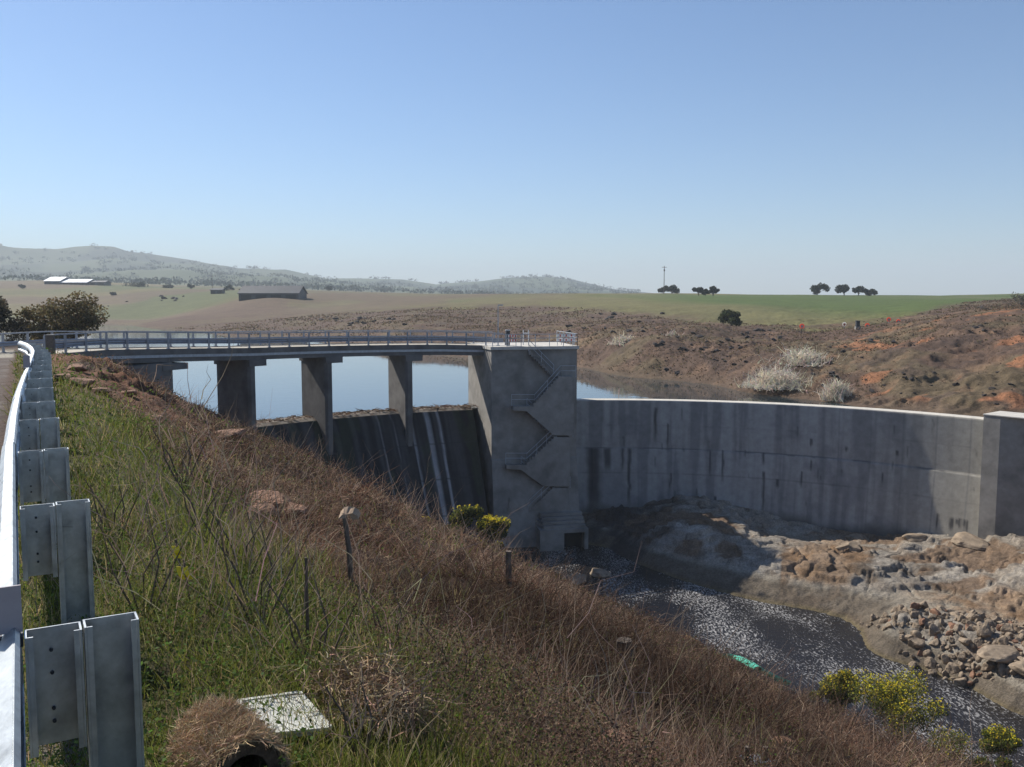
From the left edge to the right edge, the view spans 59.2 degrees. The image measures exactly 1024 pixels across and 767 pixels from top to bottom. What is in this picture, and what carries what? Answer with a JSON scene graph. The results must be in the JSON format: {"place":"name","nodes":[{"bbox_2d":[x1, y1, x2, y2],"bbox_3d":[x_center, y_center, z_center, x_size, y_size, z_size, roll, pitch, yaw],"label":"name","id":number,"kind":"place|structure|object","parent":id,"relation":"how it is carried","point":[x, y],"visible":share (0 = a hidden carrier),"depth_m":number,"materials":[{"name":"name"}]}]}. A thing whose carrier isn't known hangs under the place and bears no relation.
{"place":"outdoors","nodes":[
{"label":"outdoors","id":0,"kind":"place"},
{"bbox_2d":[0,320,853,419],"bbox_3d":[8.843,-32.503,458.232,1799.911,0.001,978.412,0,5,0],"label":"reservoir water","id":1,"kind":"structure","parent":0,"point":[360,382],"depth_m":109.74,"materials":[{"name":"blue liquid"}]},
{"bbox_2d":[0,244,1023,766],"bbox_3d":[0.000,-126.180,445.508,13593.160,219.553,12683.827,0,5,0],"label":"ground","id":2,"kind":"structure","parent":0,"point":[724,546],"depth_m":84.70,"materials":[{"name":"brown soil"}]},
{"bbox_2d":[0,296,24,334],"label":"dark tree","id":3,"kind":"object","parent":2,"relation":"on","point":[4,311],"visible":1,"depth_m":84.65,"materials":[{"name":"green plant"}]},
{"bbox_2d":[4,320,34,341],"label":"waterside shrub","id":4,"kind":"object","parent":2,"relation":"on","point":[12,337],"visible":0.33,"depth_m":99.40,"materials":[{"name":"green plant"}]},
{"bbox_2d":[44,277,69,283],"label":"farm shed","id":5,"kind":"structure","parent":2,"relation":"on","point":[54,280],"depth_m":796.18,"materials":[{"name":"metal"}]},
{"bbox_2d":[13,290,109,348],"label":"broad tree","id":6,"kind":"object","parent":2,"relation":"on","point":[84,318],"visible":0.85,"depth_m":86.98,"materials":[{"name":"green plant"}]},
{"bbox_2d":[53,373,73,380],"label":"stone","id":7,"kind":"object","parent":2,"relation":"on","point":[61,375],"visible":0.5,"depth_m":21.62,"materials":[{"name":"stone"}]},
{"bbox_2d":[0,341,144,766],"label":"guardrail","id":8,"kind":"object","parent":2,"relation":"on","point":[56,683],"visible":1,"depth_m":2.80,"materials":[{"name":"metal"}]},
{"bbox_2d":[67,363,87,371],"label":"stone","id":9,"kind":"object","parent":2,"relation":"on","point":[82,367],"visible":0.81,"depth_m":25.48,"materials":[{"name":"stone"}]},
{"bbox_2d":[60,279,95,284],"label":"farm shed","id":10,"kind":"structure","parent":2,"relation":"on","point":[77,281],"depth_m":797.55,"materials":[{"name":"metal"}]},
{"bbox_2d":[70,377,94,387],"bbox_3d":[-9.855,-0.020,20.671,0.510,0.253,0.626,0,5,-5],"label":"stone","id":11,"kind":"object","parent":2,"relation":"on","point":[85,381],"visible":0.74,"depth_m":20.52,"materials":[{"name":"stone"}]},
{"bbox_2d":[89,281,111,285],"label":"farm shed","id":12,"kind":"structure","parent":2,"relation":"on","point":[104,283],"depth_m":800.30,"materials":[{"name":"metal"}]},
{"bbox_2d":[91,387,111,394],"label":"stone","id":13,"kind":"object","parent":2,"relation":"on","point":[101,389],"visible":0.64,"depth_m":20.36,"materials":[{"name":"stone"}]},
{"bbox_2d":[54,408,163,547],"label":"dry weed","id":14,"kind":"object","parent":2,"relation":"on","point":[122,501],"visible":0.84,"depth_m":6.68,"materials":[{"name":"brown plant"}]},
{"bbox_2d":[121,390,136,396],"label":"stone","id":15,"kind":"object","parent":2,"relation":"on","point":[131,392],"visible":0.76,"depth_m":21.90,"materials":[{"name":"stone"}]},
{"bbox_2d":[3,379,275,629],"bbox_3d":[-2.078,0.683,4.971,1.368,1.382,1.659,-1,5,-6],"label":"dry weed","id":16,"kind":"object","parent":2,"relation":"on","point":[126,574],"visible":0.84,"depth_m":5.01,"materials":[{"name":"green plant"}]},
{"bbox_2d":[117,362,187,391],"bbox_3d":[-27.991,1.332,60.645,5.459,4.997,13.769,2,6,19],"label":"bridge abutment","id":17,"kind":"object","parent":2,"relation":"on","point":[164,369],"visible":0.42,"depth_m":63.06,"materials":[{"name":"concrete"}]},
{"bbox_2d":[33,410,290,544],"bbox_3d":[-2.694,0.745,6.840,2.000,1.079,1.061,0,5,0],"label":"dry weed","id":18,"kind":"object","parent":2,"relation":"on","point":[205,509],"visible":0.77,"depth_m":6.89,"materials":[{"name":"brown plant"}]},
{"bbox_2d":[171,539,181,570],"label":"flower","id":19,"kind":"object","parent":2,"relation":"on","point":[177,550],"visible":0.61,"depth_m":5.54,"materials":[{"name":"yellow plant"}]},
{"bbox_2d":[101,337,265,496],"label":"dry weed","id":20,"kind":"object","parent":2,"relation":"on","point":[169,455],"visible":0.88,"depth_m":9.56,"materials":[{"name":"brown plant"}]},
{"bbox_2d":[176,559,192,599],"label":"flower","id":21,"kind":"object","parent":2,"relation":"on","point":[179,572],"visible":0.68,"depth_m":5.13,"materials":[{"name":"yellow plant"}]},
{"bbox_2d":[210,288,225,293],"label":"farm shed","id":22,"kind":"structure","parent":2,"relation":"on","point":[217,290],"depth_m":596.90,"materials":[{"name":"metal"}]},
{"bbox_2d":[214,429,246,439],"bbox_3d":[-6.547,1.221,20.862,0.642,0.288,0.710,1,5,6],"label":"stone","id":23,"kind":"object","parent":2,"relation":"on","point":[240,431],"visible":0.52,"depth_m":20.72,"materials":[{"name":"stone"}]},
{"bbox_2d":[158,692,303,766],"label":"straw roll","id":24,"kind":"object","parent":2,"relation":"on","point":[217,732],"visible":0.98,"depth_m":3.10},
{"bbox_2d":[104,388,377,654],"bbox_3d":[-1.384,0.743,4.771,1.469,1.337,1.338,-2,6,-20],"label":"dry weed","id":25,"kind":"object","parent":2,"relation":"on","point":[269,577],"visible":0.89,"depth_m":4.83,"materials":[{"name":"green plant"}]},
{"bbox_2d":[148,417,357,585],"bbox_3d":[-1.785,0.794,5.913,1.581,1.154,0.880,3,6,30],"label":"dry weed","id":26,"kind":"object","parent":2,"relation":"on","point":[248,544],"visible":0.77,"depth_m":5.95,"materials":[{"name":"brown plant"}]},
{"bbox_2d":[245,503,276,518],"bbox_3d":[-2.646,1.356,9.443,0.348,0.168,0.406,4,7,38],"label":"stone","id":27,"kind":"object","parent":2,"relation":"on","point":[263,508],"visible":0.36,"depth_m":9.39,"materials":[{"name":"stone"}]},
{"bbox_2d":[244,490,291,507],"bbox_3d":[-2.833,1.404,10.570,0.626,0.253,0.510,-1,5,-7],"label":"stone","id":28,"kind":"object","parent":2,"relation":"on","point":[273,497],"visible":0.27,"depth_m":10.53,"materials":[{"name":"stone"}]},
{"bbox_2d":[237,286,307,300],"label":"farm shed","id":29,"kind":"structure","parent":2,"relation":"on","point":[257,292],"depth_m":444.21,"materials":[{"name":"metal"}]},
{"bbox_2d":[237,691,331,737],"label":"stone slab","id":30,"kind":"structure","parent":2,"relation":"on","point":[296,722],"depth_m":3.64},
{"bbox_2d":[280,502,305,521],"bbox_3d":[-2.588,1.506,10.396,0.501,0.204,0.453,0,5,-3],"label":"stone","id":31,"kind":"object","parent":2,"relation":"on","point":[299,507],"visible":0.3,"depth_m":10.21,"materials":[{"name":"stone"}]},
{"bbox_2d":[158,480,439,676],"bbox_3d":[-0.933,0.963,4.303,1.157,1.021,0.867,0,5,0],"label":"dry weed","id":32,"kind":"object","parent":2,"relation":"on","point":[299,635],"visible":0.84,"depth_m":4.28,"materials":[{"name":"brown plant"}]},
{"bbox_2d":[305,557,309,651],"bbox_3d":[-1.037,1.270,4.580,0.016,0.792,0.018,0,5,0],"label":"stake","id":33,"kind":"object","parent":2,"relation":"on","point":[306,598],"visible":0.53,"depth_m":4.56,"materials":[{"name":"brown wood"}]},
{"bbox_2d":[0,243,640,293],"bbox_3d":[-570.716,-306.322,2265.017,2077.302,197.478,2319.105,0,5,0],"label":"woodland","id":34,"kind":"object","parent":2,"relation":"on","point":[219,282],"visible":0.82,"depth_m":1915.01,"materials":[{"name":"green plant"}]},
{"bbox_2d":[338,506,360,590],"bbox_3d":[-1.249,1.435,6.976,0.165,0.974,0.060,0,5,0],"label":"stake","id":35,"kind":"object","parent":2,"relation":"on","point":[353,513],"visible":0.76,"depth_m":6.94,"materials":[{"name":"brown wood"}]},
{"bbox_2d":[270,621,438,724],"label":"straw clump","id":36,"kind":"object","parent":2,"relation":"on","point":[340,669],"visible":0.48,"depth_m":3.94,"materials":[{"name":"brown plant"}]},
{"bbox_2d":[256,405,492,547],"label":"dam spillway","id":37,"kind":"object","parent":2,"relation":"on","point":[445,447],"visible":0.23,"depth_m":80.78,"materials":[{"name":"concrete"}]},
{"bbox_2d":[214,359,266,430],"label":"bridge pier","id":38,"kind":"structure","parent":37,"relation":"on","point":[236,382],"depth_m":71.76,"materials":[{"name":"concrete"}]},
{"bbox_2d":[299,357,342,454],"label":"bridge pier","id":39,"kind":"structure","parent":37,"relation":"on","point":[316,375],"depth_m":77.05,"materials":[{"name":"concrete"}]},
{"bbox_2d":[0,330,503,363],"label":"road bridge","id":40,"kind":"structure","parent":39,"relation":"on","point":[149,354],"depth_m":72.13,"materials":[{"name":"concrete"}]},
{"bbox_2d":[45,334,55,353],"bbox_3d":[-27.397,-2.036,53.612,0.440,1.760,0.440,-1,5,-11],"label":"end post","id":41,"kind":"object","parent":40,"relation":"on","point":[50,340],"visible":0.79,"depth_m":53.40,"materials":[{"name":"concrete"}]},
{"bbox_2d":[256,403,477,422],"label":"driftwood","id":42,"kind":"object","parent":37,"relation":"attached to","point":[359,411],"visible":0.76,"depth_m":82.10,"materials":[{"name":"brown wood"}]},
{"bbox_2d":[387,355,422,446],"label":"bridge pier","id":43,"kind":"structure","parent":37,"relation":"on","point":[400,384],"depth_m":81.44,"materials":[{"name":"concrete"}]},
{"bbox_2d":[278,634,476,755],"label":"straw clump","id":44,"kind":"object","parent":2,"relation":"on","point":[383,701],"visible":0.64,"depth_m":3.71,"materials":[{"name":"brown plant"}]},
{"bbox_2d":[303,615,462,766],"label":"dry weed","id":45,"kind":"object","parent":2,"relation":"on","point":[368,738],"visible":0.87,"depth_m":3.42,"materials":[{"name":"brown plant"}]},
{"bbox_2d":[330,471,498,668],"bbox_3d":[-0.631,1.027,5.207,1.188,1.350,1.037,0,5,0],"label":"dry weed","id":46,"kind":"object","parent":2,"relation":"on","point":[412,621],"visible":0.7,"depth_m":5.31,"materials":[{"name":"brown plant"}]},
{"bbox_2d":[10,347,910,766],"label":"weeds","id":47,"kind":"object","parent":2,"relation":"on","point":[218,681],"visible":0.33,"depth_m":4.86,"materials":[{"name":"green plant"}]},
{"bbox_2d":[447,504,483,531],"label":"wattle shrub","id":48,"kind":"object","parent":2,"relation":"on","point":[468,512],"visible":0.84,"depth_m":63.75,"materials":[{"name":"green plant"}]},
{"bbox_2d":[0,346,940,766],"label":"grass","id":49,"kind":"structure","parent":2,"relation":"on","point":[394,758],"depth_m":5.12,"materials":[{"name":"green plant"}]},
{"bbox_2d":[396,489,548,693],"bbox_3d":[-0.088,1.213,5.124,1.312,1.248,0.782,-5,7,-42],"label":"dry weed","id":50,"kind":"object","parent":2,"relation":"on","point":[447,669],"visible":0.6,"depth_m":5.11,"materials":[{"name":"brown plant"}]},
{"bbox_2d":[475,513,510,547],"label":"wattle shrub","id":51,"kind":"object","parent":2,"relation":"on","point":[489,521],"visible":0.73,"depth_m":63.73,"materials":[{"name":"yellow plant"}]},
{"bbox_2d":[506,550,511,587],"bbox_3d":[-0.037,2.168,9.842,0.069,0.696,0.080,0,5,0],"label":"stake","id":52,"kind":"object","parent":2,"relation":"on","point":[508,567],"visible":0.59,"depth_m":9.80,"materials":[{"name":"grey wood"}]},
{"bbox_2d":[468,331,585,547],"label":"stair tower","id":53,"kind":"structure","parent":2,"relation":"on","point":[522,397],"depth_m":82.02,"materials":[{"name":"concrete"}]},
{"bbox_2d":[557,334,573,345],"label":"barrier board","id":54,"kind":"object","parent":53,"relation":"on","point":[566,335],"visible":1,"depth_m":82.57,"materials":[{"name":"white paint"}]},
{"bbox_2d":[50,348,1023,766],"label":"dry scrub","id":55,"kind":"object","parent":2,"relation":"on","point":[816,720],"visible":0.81,"depth_m":7.92,"materials":[{"name":"brown plant"}]},
{"bbox_2d":[462,542,641,745],"bbox_3d":[0.110,1.424,4.945,1.072,1.230,0.935,-1,5,-11],"label":"dry weed","id":56,"kind":"object","parent":2,"relation":"on","point":[568,678],"visible":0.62,"depth_m":5.00,"materials":[{"name":"brown plant"}]},
{"bbox_2d":[535,525,587,551],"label":"outlet portal","id":57,"kind":"object","parent":2,"relation":"on","point":[554,539],"visible":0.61,"depth_m":80.52,"materials":[{"name":"concrete"}]},
{"bbox_2d":[563,574,585,584],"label":"boulder","id":58,"kind":"object","parent":2,"relation":"on","point":[581,576],"visible":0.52,"depth_m":71.42,"materials":[{"name":"stone"}]},
{"bbox_2d":[590,568,610,577],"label":"boulder","id":59,"kind":"object","parent":2,"relation":"on","point":[598,572],"visible":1,"depth_m":72.89,"materials":[{"name":"stone"}]},
{"bbox_2d":[178,298,1023,408],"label":"shore tussocks","id":60,"kind":"object","parent":2,"relation":"on","point":[1006,306],"visible":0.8,"depth_m":162.27,"materials":[{"name":"brown plant"}]},
{"bbox_2d":[598,730,632,756],"bbox_3d":[0.602,2.072,5.183,0.209,0.101,0.244,-1,5,-7],"label":"stone","id":61,"kind":"object","parent":2,"relation":"on","point":[619,734],"visible":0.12,"depth_m":5.17,"materials":[{"name":"stone"}]},
{"bbox_2d":[604,331,636,345],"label":"bare bush","id":62,"kind":"object","parent":2,"relation":"on","point":[623,339],"visible":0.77,"depth_m":138.66,"materials":[{"name":"beige plant"}]},
{"bbox_2d":[615,637,632,660],"bbox_3d":[1.115,2.828,8.996,0.173,0.564,0.200,0,5,0],"label":"stump","id":63,"kind":"object","parent":2,"relation":"on","point":[627,645],"visible":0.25,"depth_m":8.92,"materials":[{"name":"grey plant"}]},
{"bbox_2d":[537,590,782,766],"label":"dry weed","id":64,"kind":"object","parent":2,"relation":"on","point":[638,720],"visible":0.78,"depth_m":4.85,"materials":[{"name":"brown plant"}]},
{"bbox_2d":[664,284,679,293],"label":"tree","id":65,"kind":"object","parent":2,"relation":"on","point":[673,288],"visible":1,"depth_m":466.23,"materials":[{"name":"green plant"}]},
{"bbox_2d":[708,286,719,295],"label":"tree","id":66,"kind":"object","parent":2,"relation":"on","point":[713,290],"visible":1,"depth_m":383.28,"materials":[{"name":"green plant"}]},
{"bbox_2d":[718,309,741,325],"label":"green shrub","id":67,"kind":"object","parent":2,"relation":"on","point":[728,316],"visible":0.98,"depth_m":170.90,"materials":[{"name":"green plant"}]},
{"bbox_2d":[725,653,790,684],"bbox_3d":[13.255,15.058,48.752,2.340,1.980,5.763,0,5,-4],"label":"fabric strip","id":68,"kind":"object","parent":2,"relation":"on","point":[769,673],"visible":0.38,"depth_m":46.77,"materials":[{"name":"fabric"}]},
{"bbox_2d":[734,358,815,392],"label":"bare bush","id":69,"kind":"object","parent":2,"relation":"on","point":[769,379],"visible":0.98,"depth_m":97.60,"materials":[{"name":"white plant"}]},
{"bbox_2d":[576,398,983,536],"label":"dam wall","id":70,"kind":"structure","parent":2,"relation":"on","point":[880,472],"depth_m":83.69,"materials":[{"name":"concrete"}]},
{"bbox_2d":[758,343,845,366],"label":"bare bush","id":71,"kind":"object","parent":2,"relation":"on","point":[800,358],"visible":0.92,"depth_m":104.65,"materials":[{"name":"beige plant"}]},
{"bbox_2d":[810,282,830,294],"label":"tree","id":72,"kind":"object","parent":2,"relation":"on","point":[815,289],"visible":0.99,"depth_m":435.14,"materials":[{"name":"green plant"}]},
{"bbox_2d":[814,375,853,401],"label":"bare bush","id":73,"kind":"object","parent":2,"relation":"on","point":[838,391],"visible":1,"depth_m":90.96,"materials":[{"name":"beige plant"}]},
{"bbox_2d":[809,669,860,716],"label":"wattle shrub","id":74,"kind":"object","parent":2,"relation":"on","point":[844,675],"visible":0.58,"depth_m":44.33,"materials":[{"name":"green plant"}]},
{"bbox_2d":[834,284,849,294],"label":"tree","id":75,"kind":"object","parent":2,"relation":"on","point":[842,288],"visible":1,"depth_m":437.10,"materials":[{"name":"green plant"}]},
{"bbox_2d":[835,541,860,552],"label":"boulder","id":76,"kind":"object","parent":2,"relation":"on","point":[852,545],"visible":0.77,"depth_m":73.85,"materials":[{"name":"stone"}]},
{"bbox_2d":[846,533,868,540],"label":"boulder","id":77,"kind":"object","parent":2,"relation":"on","point":[854,536],"visible":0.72,"depth_m":79.10,"materials":[{"name":"stone"}]},
{"bbox_2d":[852,286,866,295],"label":"tree","id":78,"kind":"object","parent":2,"relation":"on","point":[858,289],"visible":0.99,"depth_m":441.61,"materials":[{"name":"green plant"}]},
{"bbox_2d":[864,289,877,295],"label":"tree","id":79,"kind":"object","parent":2,"relation":"on","point":[870,292],"visible":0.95,"depth_m":447.06,"materials":[{"name":"green plant"}]},
{"bbox_2d":[845,666,949,741],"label":"wattle shrub","id":80,"kind":"object","parent":2,"relation":"on","point":[885,692],"visible":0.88,"depth_m":41.33,"materials":[{"name":"yellow plant"}]},
{"bbox_2d":[902,533,926,541],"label":"boulder","id":81,"kind":"object","parent":2,"relation":"on","point":[912,537],"visible":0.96,"depth_m":75.62,"materials":[{"name":"stone"}]},
{"bbox_2d":[910,630,921,638],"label":"boulder","id":82,"kind":"object","parent":2,"relation":"on","point":[916,633],"visible":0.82,"depth_m":56.27,"materials":[{"name":"stone"}]},
{"bbox_2d":[908,637,924,648],"bbox_3d":[25.032,16.168,55.843,0.864,0.863,0.937,-1,5,-6],"label":"boulder","id":83,"kind":"object","parent":2,"relation":"on","point":[915,642],"visible":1,"depth_m":55.67,"materials":[{"name":"stone"}]},
{"bbox_2d":[910,611,922,618],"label":"boulder","id":84,"kind":"object","parent":2,"relation":"on","point":[914,614],"visible":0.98,"depth_m":57.68,"materials":[{"name":"stone"}]},
{"bbox_2d":[924,657,935,668],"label":"boulder","id":85,"kind":"object","parent":2,"relation":"on","point":[929,662],"visible":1,"depth_m":54.48,"materials":[{"name":"stone"}]},
{"bbox_2d":[929,623,940,635],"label":"boulder","id":86,"kind":"object","parent":2,"relation":"on","point":[934,629],"visible":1,"depth_m":55.97,"materials":[{"name":"stone"}]},
{"bbox_2d":[941,654,948,663],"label":"boulder","id":87,"kind":"object","parent":2,"relation":"on","point":[945,658],"visible":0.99,"depth_m":54.06,"materials":[{"name":"stone"}]},
{"bbox_2d":[927,725,973,766],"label":"wattle shrub","id":88,"kind":"object","parent":2,"relation":"on","point":[961,741],"visible":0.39,"depth_m":37.72,"materials":[{"name":"green plant"}]},
{"bbox_2d":[945,662,959,674],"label":"boulder","id":89,"kind":"object","parent":2,"relation":"on","point":[951,668],"visible":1,"depth_m":53.43,"materials":[{"name":"stone"}]},
{"bbox_2d":[952,624,962,632],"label":"boulder","id":90,"kind":"object","parent":2,"relation":"on","point":[957,627],"visible":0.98,"depth_m":55.29,"materials":[{"name":"stone"}]},
{"bbox_2d":[953,677,966,685],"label":"boulder","id":91,"kind":"object","parent":2,"relation":"on","point":[962,681],"visible":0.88,"depth_m":52.30,"materials":[{"name":"stone"}]},
{"bbox_2d":[957,653,965,660],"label":"boulder","id":92,"kind":"object","parent":2,"relation":"on","point":[961,657],"visible":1,"depth_m":53.59,"materials":[{"name":"stone"}]},
{"bbox_2d":[958,637,972,645],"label":"boulder","id":93,"kind":"object","parent":2,"relation":"on","point":[965,641],"visible":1,"depth_m":54.11,"materials":[{"name":"stone"}]},
{"bbox_2d":[950,531,989,549],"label":"boulder","id":94,"kind":"object","parent":2,"relation":"on","point":[964,539],"visible":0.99,"depth_m":72.28,"materials":[{"name":"stone"}]},
{"bbox_2d":[976,622,991,637],"bbox_3d":[28.529,14.866,54.367,0.923,1.041,0.644,20,-14,-3],"label":"boulder","id":95,"kind":"object","parent":2,"relation":"on","point":[984,630],"visible":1,"depth_m":54.18,"materials":[{"name":"stone"}]},
{"bbox_2d":[981,661,994,670],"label":"boulder","id":96,"kind":"object","parent":2,"relation":"on","point":[988,666],"visible":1,"depth_m":51.88,"materials":[{"name":"stone"}]},
{"bbox_2d":[972,723,1022,766],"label":"wattle shrub","id":97,"kind":"object","parent":2,"relation":"on","point":[1007,737],"visible":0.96,"depth_m":35.30,"materials":[{"name":"yellow plant"}]},
{"bbox_2d":[977,645,1022,663],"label":"boulder","id":98,"kind":"object","parent":2,"relation":"on","point":[1004,654],"visible":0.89,"depth_m":51.56,"materials":[{"name":"stone"}]},
{"bbox_2d":[978,411,1023,538],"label":"end block","id":99,"kind":"structure","parent":2,"relation":"on","point":[1001,507],"depth_m":72.00,"materials":[{"name":"concrete"}]},
{"bbox_2d":[997,663,1006,677],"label":"boulder","id":100,"kind":"object","parent":2,"relation":"on","point":[1001,667],"visible":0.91,"depth_m":51.01,"materials":[{"name":"stone"}]},
{"bbox_2d":[998,635,1008,644],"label":"boulder","id":101,"kind":"object","parent":2,"relation":"on","point":[1003,640],"visible":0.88,"depth_m":52.78,"materials":[{"name":"stone"}]},
{"bbox_2d":[1001,624,1014,633],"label":"boulder","id":102,"kind":"object","parent":2,"relation":"on","point":[1006,628],"visible":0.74,"depth_m":54.28,"materials":[{"name":"stone"}]},
{"bbox_2d":[1008,661,1023,675],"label":"boulder","id":103,"kind":"object","parent":2,"relation":"on","point":[1017,666],"visible":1,"depth_m":50.00,"materials":[{"name":"stone"}]},
{"bbox_2d":[1010,292,1023,304],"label":"skyline shrub","id":104,"kind":"object","parent":2,"relation":"on","point":[1020,299],"visible":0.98,"depth_m":164.03,"materials":[{"name":"green plant"}]},
{"bbox_2d":[0,0,1023,295],"label":"sky","id":105,"kind":"structure","parent":0,"point":[754,147],"materials":[{"name":"blue"}]},
{"bbox_2d":[497,544,1023,766],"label":"river water","id":106,"kind":"structure","parent":0,"point":[826,643],"depth_m":60.19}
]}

